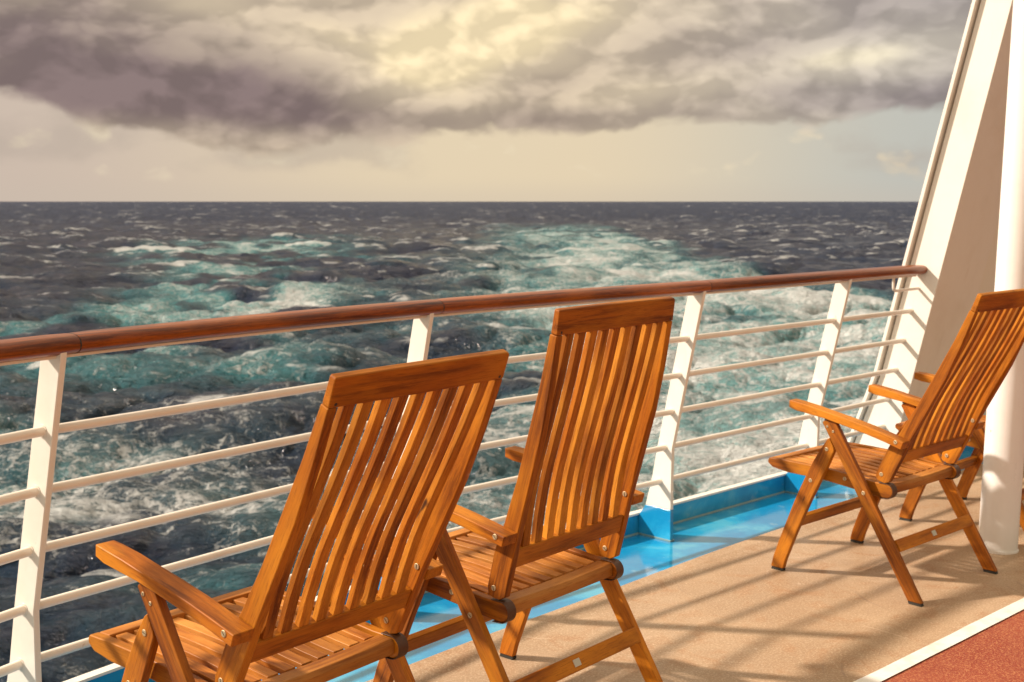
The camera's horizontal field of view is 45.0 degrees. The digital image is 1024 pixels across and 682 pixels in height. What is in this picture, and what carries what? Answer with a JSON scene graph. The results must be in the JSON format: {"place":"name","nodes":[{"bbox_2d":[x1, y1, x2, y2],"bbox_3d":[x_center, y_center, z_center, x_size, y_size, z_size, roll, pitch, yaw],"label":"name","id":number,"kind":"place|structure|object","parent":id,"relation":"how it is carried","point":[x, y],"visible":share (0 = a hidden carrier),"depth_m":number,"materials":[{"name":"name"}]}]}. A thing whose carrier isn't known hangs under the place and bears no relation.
{"place":"outdoors","nodes":[
{"label":"outdoors","id":0,"kind":"place"},
{"bbox_2d":[0,202,918,681],"bbox_3d":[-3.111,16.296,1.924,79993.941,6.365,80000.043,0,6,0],"label":"sea","id":1,"kind":"structure","parent":0,"point":[72,266],"depth_m":157.30,"materials":[{"name":"liquid"}]},
{"bbox_2d":[0,0,971,201],"label":"sky","id":2,"kind":"structure","parent":0,"point":[101,100],"materials":[{"name":"grey"}]},
{"bbox_2d":[366,464,1023,681],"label":"deck","id":3,"kind":"structure","parent":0,"point":[830,603],"depth_m":4.40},
{"bbox_2d":[89,349,508,681],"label":"folding armchair","id":4,"kind":"object","parent":3,"relation":"on","point":[266,627],"visible":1,"depth_m":2.65,"materials":[{"name":"brown wood"}]},
{"bbox_2d":[370,297,674,681],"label":"folding armchair","id":5,"kind":"object","parent":3,"relation":"on","point":[512,571],"visible":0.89,"depth_m":3.32,"materials":[{"name":"brown wood"}]},
{"bbox_2d":[261,447,982,681],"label":"gutter","id":6,"kind":"object","parent":3,"relation":"on","point":[640,556],"visible":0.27,"depth_m":5.21,"materials":[{"name":"blue paint"}]},
{"bbox_2d":[768,288,1023,606],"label":"folding armchair","id":7,"kind":"object","parent":3,"relation":"on","point":[945,412],"visible":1,"depth_m":4.65,"materials":[{"name":"brown wood"}]},
{"bbox_2d":[854,598,1023,681],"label":"white line","id":8,"kind":"object","parent":3,"relation":"on","point":[915,657],"visible":1,"depth_m":4.05,"materials":[{"name":"paint"}]},
{"bbox_2d":[881,609,1023,681],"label":"running track","id":9,"kind":"structure","parent":3,"relation":"on","point":[994,652],"depth_m":3.92,"materials":[{"name":"red rubber"}]},
{"bbox_2d":[895,371,1023,530],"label":"folding armchair","id":10,"kind":"object","parent":3,"relation":"on","point":[971,465],"visible":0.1,"depth_m":5.63,"materials":[{"name":"brown wood"}]},
{"bbox_2d":[979,0,1023,554],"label":"round pillar","id":11,"kind":"structure","parent":3,"relation":"on","point":[1001,488],"depth_m":5.04,"materials":[{"name":"white metal"}]},
{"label":"ship hull","id":12,"kind":"structure","parent":0,"visible":0},
{"bbox_2d":[63,471,825,681],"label":"coaming","id":13,"kind":"object","parent":12,"relation":"on","point":[709,502],"visible":0.13,"depth_m":5.76,"materials":[{"name":"blue paint"}]},
{"bbox_2d":[0,265,926,681],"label":"ship railing","id":14,"kind":"object","parent":13,"relation":"on","point":[50,353],"visible":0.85,"depth_m":3.77,"materials":[{"name":"white metal"}]},
{"bbox_2d":[847,0,1012,457],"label":"raked column","id":15,"kind":"structure","parent":12,"relation":"on","point":[954,226],"depth_m":6.34,"materials":[{"name":"white metal"}]},
{"bbox_2d":[965,219,998,447],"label":"raked side wall","id":16,"kind":"structure","parent":12,"relation":"on","point":[987,283],"depth_m":6.81,"materials":[{"name":"white metal"}]}
]}

